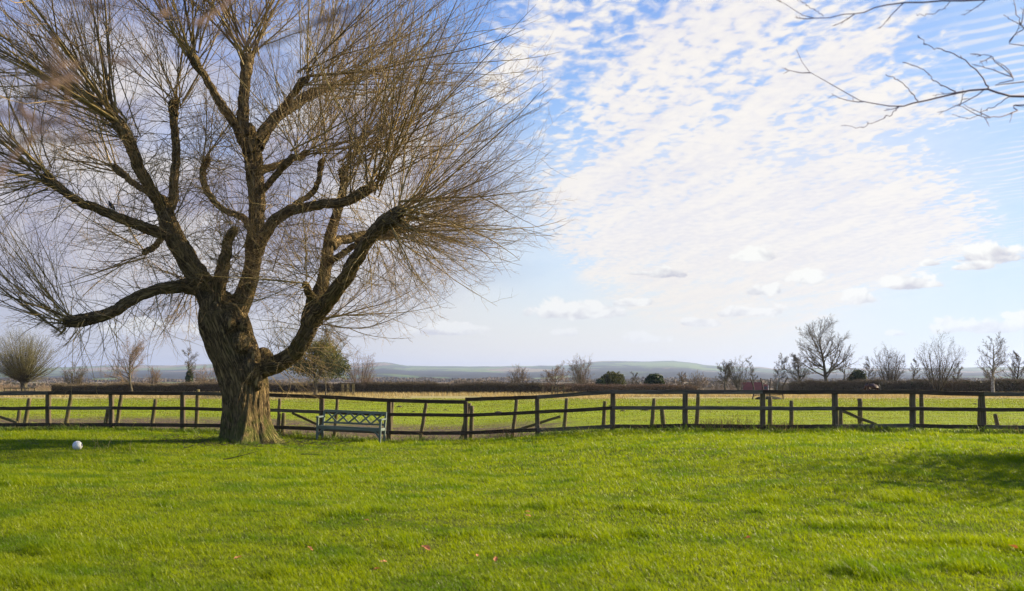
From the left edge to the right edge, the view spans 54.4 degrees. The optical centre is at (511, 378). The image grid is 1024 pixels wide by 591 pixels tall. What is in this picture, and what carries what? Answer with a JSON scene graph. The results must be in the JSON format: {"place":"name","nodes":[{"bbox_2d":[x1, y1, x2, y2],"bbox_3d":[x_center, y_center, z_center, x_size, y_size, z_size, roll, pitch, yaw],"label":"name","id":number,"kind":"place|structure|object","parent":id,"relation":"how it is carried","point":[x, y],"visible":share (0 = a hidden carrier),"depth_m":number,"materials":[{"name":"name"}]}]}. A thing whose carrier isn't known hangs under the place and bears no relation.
{"place":"outdoors","nodes":[
{"label":"outdoors","id":0,"kind":"place"},
{"bbox_2d":[0,423,1023,590],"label":"lawn grass","id":1,"kind":"structure","parent":0,"point":[34,575],"depth_m":11.62,"materials":[{"name":"green plant"}]},
{"bbox_2d":[0,382,1023,590],"bbox_3d":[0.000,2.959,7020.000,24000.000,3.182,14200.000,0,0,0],"label":"ground","id":2,"kind":"structure","parent":0,"point":[573,422],"depth_m":13.80,"materials":[{"name":"green plant"}]},
{"bbox_2d":[3,388,34,391],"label":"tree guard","id":3,"kind":"object","parent":2,"relation":"on","point":[17,389],"visible":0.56,"depth_m":92.32,"materials":[{"name":"brown wood"}]},
{"bbox_2d":[0,319,60,390],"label":"willow tree","id":4,"kind":"object","parent":2,"relation":"on","point":[21,368],"visible":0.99,"depth_m":95.96,"materials":[{"name":"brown plant"}]},
{"bbox_2d":[60,361,86,384],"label":"thorn bush","id":5,"kind":"object","parent":2,"relation":"on","point":[76,380],"visible":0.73,"depth_m":103.80,"materials":[{"name":"brown plant"}]},
{"bbox_2d":[72,441,82,449],"bbox_3d":[-9.911,1.524,22.700,0.216,0.216,0.216,41,15,-9],"label":"football","id":6,"kind":"object","parent":2,"relation":"on","point":[77,445],"visible":0.93,"depth_m":22.63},
{"bbox_2d":[0,382,158,391],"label":"thicket","id":7,"kind":"object","parent":2,"relation":"on","point":[46,388],"visible":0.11,"depth_m":126.87,"materials":[{"name":"brown plant"}]},
{"bbox_2d":[97,335,146,390],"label":"bare tree","id":8,"kind":"object","parent":2,"relation":"on","point":[130,360],"visible":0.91,"depth_m":96.52,"materials":[{"name":"brown plant"}]},
{"bbox_2d":[51,380,220,391],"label":"hedge","id":9,"kind":"object","parent":2,"relation":"on","point":[191,386],"visible":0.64,"depth_m":98.08,"materials":[{"name":"brown plant"}]},
{"bbox_2d":[146,365,160,383],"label":"bare tree","id":10,"kind":"object","parent":2,"relation":"on","point":[155,377],"visible":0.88,"depth_m":119.84,"materials":[{"name":"brown plant"}]},
{"bbox_2d":[182,348,197,382],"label":"bare tree","id":11,"kind":"object","parent":2,"relation":"on","point":[189,375],"visible":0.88,"depth_m":117.94,"materials":[{"name":"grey plant"}]},
{"bbox_2d":[0,0,384,178],"bbox_3d":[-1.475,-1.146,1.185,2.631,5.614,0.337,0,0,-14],"label":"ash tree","id":12,"kind":"object","parent":2,"relation":"on","point":[29,117],"visible":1,"depth_m":1.42,"materials":[{"name":"brown plant"}]},
{"bbox_2d":[193,364,215,382],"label":"bare tree","id":13,"kind":"object","parent":2,"relation":"on","point":[202,377],"visible":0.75,"depth_m":121.70,"materials":[{"name":"brown plant"}]},
{"bbox_2d":[199,435,261,445],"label":"long grass","id":14,"kind":"structure","parent":2,"relation":"on","point":[221,439],"depth_m":25.23,"materials":[{"name":"green plant"}]},
{"bbox_2d":[223,448,257,459],"bbox_3d":[-5.484,1.517,20.086,0.729,0.233,0.063,0,0,5],"label":"fallen stick","id":15,"kind":"object","parent":2,"relation":"on","point":[238,455],"visible":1,"depth_m":20.07,"materials":[{"name":"brown wood"}]},
{"bbox_2d":[143,430,353,448],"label":"twig litter","id":16,"kind":"object","parent":2,"relation":"on","point":[277,443],"visible":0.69,"depth_m":25.55,"materials":[{"name":"brown plant"}]},
{"bbox_2d":[0,0,574,443],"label":"willow tree","id":17,"kind":"object","parent":2,"relation":"on","point":[244,364],"visible":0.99,"depth_m":25.11,"materials":[{"name":"brown plant"}]},
{"bbox_2d":[267,316,353,394],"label":"leafy tree","id":18,"kind":"object","parent":2,"relation":"on","point":[338,370],"visible":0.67,"depth_m":83.86,"materials":[{"name":"green plant"}]},
{"bbox_2d":[318,369,328,394],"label":"bare tree","id":19,"kind":"object","parent":2,"relation":"on","point":[325,382],"visible":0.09,"depth_m":90.01,"materials":[{"name":"brown plant"}]},
{"bbox_2d":[340,383,354,395],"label":"tree guard","id":20,"kind":"object","parent":2,"relation":"on","point":[347,387],"visible":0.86,"depth_m":91.56,"materials":[{"name":"brown wood"}]},
{"bbox_2d":[316,409,386,442],"bbox_3d":[-4.569,1.377,28.338,1.907,0.928,0.681,2,0,7],"label":"garden bench","id":21,"kind":"object","parent":2,"relation":"on","point":[322,427],"visible":0.98,"depth_m":28.50,"materials":[{"name":"paint"}]},
{"bbox_2d":[343,348,377,385],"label":"bare shrub","id":22,"kind":"object","parent":2,"relation":"on","point":[352,376],"visible":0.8,"depth_m":97.75,"materials":[{"name":"brown plant"}]},
{"bbox_2d":[269,380,544,394],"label":"hedge","id":23,"kind":"object","parent":2,"relation":"on","point":[429,387],"visible":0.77,"depth_m":97.08,"materials":[{"name":"brown plant"}]},
{"bbox_2d":[0,377,1008,381],"bbox_3d":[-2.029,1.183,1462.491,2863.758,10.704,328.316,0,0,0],"label":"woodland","id":24,"kind":"object","parent":2,"relation":"on","point":[379,379],"visible":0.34,"depth_m":1329.41,"materials":[{"name":"brown plant"}]},
{"bbox_2d":[480,427,528,439],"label":"dry stems","id":25,"kind":"object","parent":2,"relation":"on","point":[499,434],"visible":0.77,"depth_m":28.70,"materials":[{"name":"green plant"}]},
{"bbox_2d":[0,390,1023,440],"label":"rail fence","id":26,"kind":"object","parent":2,"relation":"on","point":[912,409],"visible":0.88,"depth_m":27.90,"materials":[{"name":"brown wood"}]},
{"bbox_2d":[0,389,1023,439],"bbox_3d":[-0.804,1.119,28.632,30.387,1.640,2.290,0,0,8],"label":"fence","id":27,"kind":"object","parent":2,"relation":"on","point":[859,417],"visible":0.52,"depth_m":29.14,"materials":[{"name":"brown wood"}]},
{"bbox_2d":[0,420,1023,442],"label":"weeds","id":28,"kind":"object","parent":2,"relation":"on","point":[575,431],"visible":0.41,"depth_m":27.58,"materials":[{"name":"green plant"}]},
{"bbox_2d":[0,379,1023,387],"bbox_3d":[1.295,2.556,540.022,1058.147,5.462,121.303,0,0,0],"label":"woodland","id":29,"kind":"object","parent":2,"relation":"on","point":[711,383],"visible":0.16,"depth_m":505.42,"materials":[{"name":"brown plant"}]},
{"bbox_2d":[15,416,1016,452],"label":"dead stalks","id":30,"kind":"object","parent":2,"relation":"on","point":[445,437],"visible":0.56,"depth_m":26.28,"materials":[{"name":"brown plant"}]},
{"bbox_2d":[507,365,529,383],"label":"bare tree","id":31,"kind":"object","parent":2,"relation":"on","point":[517,377],"visible":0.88,"depth_m":149.58,"materials":[{"name":"brown plant"}]},
{"bbox_2d":[540,360,571,392],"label":"bare tree","id":32,"kind":"object","parent":2,"relation":"on","point":[550,375],"visible":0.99,"depth_m":91.46,"materials":[{"name":"brown plant"}]},
{"bbox_2d":[551,385,564,393],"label":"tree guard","id":33,"kind":"object","parent":2,"relation":"on","point":[557,390],"visible":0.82,"depth_m":90.45,"materials":[{"name":"brown wood"}]},
{"bbox_2d":[567,353,593,384],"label":"bare tree","id":34,"kind":"object","parent":2,"relation":"on","point":[579,378],"visible":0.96,"depth_m":139.62,"materials":[{"name":"grey plant"}]},
{"bbox_2d":[595,378,605,384],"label":"evergreen bush","id":35,"kind":"object","parent":2,"relation":"on","point":[600,381],"visible":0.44,"depth_m":127.66,"materials":[{"name":"green plant"}]},
{"bbox_2d":[597,371,626,385],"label":"evergreen bush","id":36,"kind":"object","parent":2,"relation":"on","point":[612,377],"visible":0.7,"depth_m":129.15,"materials":[{"name":"green plant"}]},
{"bbox_2d":[543,382,697,393],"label":"hedge","id":37,"kind":"object","parent":2,"relation":"on","point":[579,387],"visible":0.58,"depth_m":101.55,"materials":[{"name":"brown plant"}]},
{"bbox_2d":[627,372,643,384],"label":"bare tree","id":38,"kind":"object","parent":2,"relation":"on","point":[634,379],"visible":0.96,"depth_m":125.00,"materials":[{"name":"brown plant"}]},
{"bbox_2d":[551,380,735,389],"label":"thicket","id":39,"kind":"object","parent":2,"relation":"on","point":[721,388],"visible":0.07,"depth_m":177.55,"materials":[{"name":"brown plant"}]},
{"bbox_2d":[643,373,664,384],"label":"evergreen bush","id":40,"kind":"object","parent":2,"relation":"on","point":[656,378],"visible":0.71,"depth_m":124.23,"materials":[{"name":"green plant"}]},
{"bbox_2d":[677,371,686,385],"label":"bare tree","id":41,"kind":"object","parent":2,"relation":"on","point":[681,379],"visible":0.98,"depth_m":135.11,"materials":[{"name":"brown plant"}]},
{"bbox_2d":[683,370,707,389],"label":"scrub bush","id":42,"kind":"object","parent":2,"relation":"on","point":[696,383],"visible":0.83,"depth_m":150.04,"materials":[{"name":"brown plant"}]},
{"bbox_2d":[679,417,741,430],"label":"dry stems","id":43,"kind":"object","parent":2,"relation":"on","point":[717,422],"visible":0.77,"depth_m":26.11,"materials":[{"name":"green plant"}]},
{"bbox_2d":[715,359,733,389],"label":"bare tree","id":44,"kind":"object","parent":2,"relation":"on","point":[725,377],"visible":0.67,"depth_m":127.48,"materials":[{"name":"grey plant"}]},
{"bbox_2d":[722,355,755,389],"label":"bare tree","id":45,"kind":"object","parent":2,"relation":"on","point":[737,381],"visible":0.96,"depth_m":123.93,"materials":[{"name":"grey plant"}]},
{"bbox_2d":[719,415,760,430],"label":"dry stems","id":46,"kind":"object","parent":2,"relation":"on","point":[741,424],"visible":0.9,"depth_m":26.02,"materials":[{"name":"plant"}]},
{"bbox_2d":[746,357,757,384],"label":"bare tree","id":47,"kind":"object","parent":2,"relation":"on","point":[752,370],"visible":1,"depth_m":109.98,"materials":[{"name":"grey plant"}]},
{"bbox_2d":[741,382,768,389],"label":"lorry","id":48,"kind":"object","parent":2,"relation":"on","point":[749,386],"visible":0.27,"depth_m":228.90,"materials":[{"name":"red paint"}]},
{"bbox_2d":[750,378,787,398],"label":"hay feeder","id":49,"kind":"object","parent":2,"relation":"on","point":[769,388],"visible":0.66,"depth_m":74.49,"materials":[{"name":"metal"}]},
{"bbox_2d":[755,396,783,399],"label":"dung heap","id":50,"kind":"object","parent":2,"relation":"on","point":[773,397],"visible":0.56,"depth_m":74.13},
{"bbox_2d":[773,352,788,389],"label":"bare tree","id":51,"kind":"object","parent":2,"relation":"on","point":[785,360],"visible":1,"depth_m":111.88,"materials":[{"name":"grey wood"}]},
{"bbox_2d":[759,420,807,430],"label":"dry stems","id":52,"kind":"object","parent":2,"relation":"on","point":[782,425],"visible":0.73,"depth_m":25.86,"materials":[{"name":"green plant"}]},
{"bbox_2d":[784,353,810,381],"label":"bare tree","id":53,"kind":"object","parent":2,"relation":"on","point":[798,372],"visible":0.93,"depth_m":111.86,"materials":[{"name":"grey plant"}]},
{"bbox_2d":[772,380,836,389],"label":"thicket","id":54,"kind":"object","parent":2,"relation":"on","point":[780,386],"visible":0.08,"depth_m":140.44,"materials":[{"name":"brown plant"}]},
{"bbox_2d":[795,314,862,381],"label":"oak tree","id":55,"kind":"object","parent":2,"relation":"on","point":[819,344],"visible":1,"depth_m":103.88,"materials":[{"name":"brown plant"}]},
{"bbox_2d":[837,344,852,379],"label":"bare tree","id":56,"kind":"object","parent":2,"relation":"on","point":[841,370],"visible":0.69,"depth_m":107.82,"materials":[{"name":"grey plant"}]},
{"bbox_2d":[788,378,911,389],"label":"hedge","id":57,"kind":"object","parent":2,"relation":"on","point":[847,384],"visible":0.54,"depth_m":99.20,"materials":[{"name":"brown plant"}]},
{"bbox_2d":[848,368,866,380],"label":"evergreen bush","id":58,"kind":"object","parent":2,"relation":"on","point":[858,374],"visible":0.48,"depth_m":119.38,"materials":[{"name":"green plant"}]},
{"bbox_2d":[823,421,898,432],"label":"brambles","id":59,"kind":"object","parent":2,"relation":"on","point":[865,428],"visible":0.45,"depth_m":25.80,"materials":[{"name":"green plant"}]},
{"bbox_2d":[863,356,876,378],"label":"bare tree","id":60,"kind":"object","parent":2,"relation":"on","point":[869,369],"visible":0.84,"depth_m":149.92,"materials":[{"name":"grey plant"}]},
{"bbox_2d":[863,383,879,394],"bbox_3d":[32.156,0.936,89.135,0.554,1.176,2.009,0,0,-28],"label":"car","id":61,"kind":"object","parent":2,"relation":"on","point":[870,386],"visible":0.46,"depth_m":88.84,"materials":[{"name":"grey metal"}]},
{"bbox_2d":[867,343,906,381],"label":"bare tree","id":62,"kind":"object","parent":2,"relation":"on","point":[892,377],"visible":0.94,"depth_m":117.72,"materials":[{"name":"grey plant"}]},
{"bbox_2d":[778,0,1023,127],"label":"beech tree","id":63,"kind":"object","parent":2,"relation":"on","point":[983,89],"visible":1,"depth_m":6.59,"materials":[{"name":"brown plant"}]},
{"bbox_2d":[908,358,921,379],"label":"bare tree","id":64,"kind":"object","parent":2,"relation":"on","point":[912,367],"visible":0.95,"depth_m":120.46,"materials":[{"name":"grey plant"}]},
{"bbox_2d":[914,329,964,390],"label":"birch tree","id":65,"kind":"object","parent":2,"relation":"on","point":[939,379],"visible":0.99,"depth_m":95.89,"materials":[{"name":"brown plant"}]},
{"bbox_2d":[952,363,963,380],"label":"bare tree","id":66,"kind":"object","parent":2,"relation":"on","point":[958,375],"visible":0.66,"depth_m":109.97,"materials":[{"name":"grey plant"}]},
{"bbox_2d":[909,377,1023,391],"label":"hedge","id":67,"kind":"object","parent":2,"relation":"on","point":[1001,385],"visible":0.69,"depth_m":97.11,"materials":[{"name":"brown plant"}]},
{"bbox_2d":[974,332,1011,391],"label":"birch tree","id":68,"kind":"object","parent":2,"relation":"on","point":[992,370],"visible":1,"depth_m":92.99,"materials":[{"name":"brown plant"}]},
{"bbox_2d":[980,418,1023,432],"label":"brambles","id":69,"kind":"object","parent":2,"relation":"on","point":[987,422],"visible":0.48,"depth_m":25.88,"materials":[{"name":"green plant"}]},
{"bbox_2d":[1001,351,1023,379],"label":"bare tree","id":70,"kind":"object","parent":2,"relation":"on","point":[1016,356],"visible":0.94,"depth_m":107.94,"materials":[{"name":"grey plant"}]},
{"bbox_2d":[0,361,1023,379],"bbox_3d":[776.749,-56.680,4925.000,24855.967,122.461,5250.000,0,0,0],"label":"hills","id":71,"kind":"structure","parent":0,"point":[645,369],"depth_m":4321.87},
{"bbox_2d":[0,398,1023,435],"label":"field grass","id":72,"kind":"structure","parent":0,"point":[675,402],"depth_m":57.34,"materials":[{"name":"green plant"}]},
{"bbox_2d":[0,391,1023,399],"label":"dry grass","id":73,"kind":"structure","parent":0,"point":[475,394],"depth_m":85.69,"materials":[{"name":"beige plant"}]},
{"bbox_2d":[0,0,1023,368],"label":"sky","id":74,"kind":"structure","parent":0,"point":[723,205],"materials":[{"name":"blue"}]}
]}

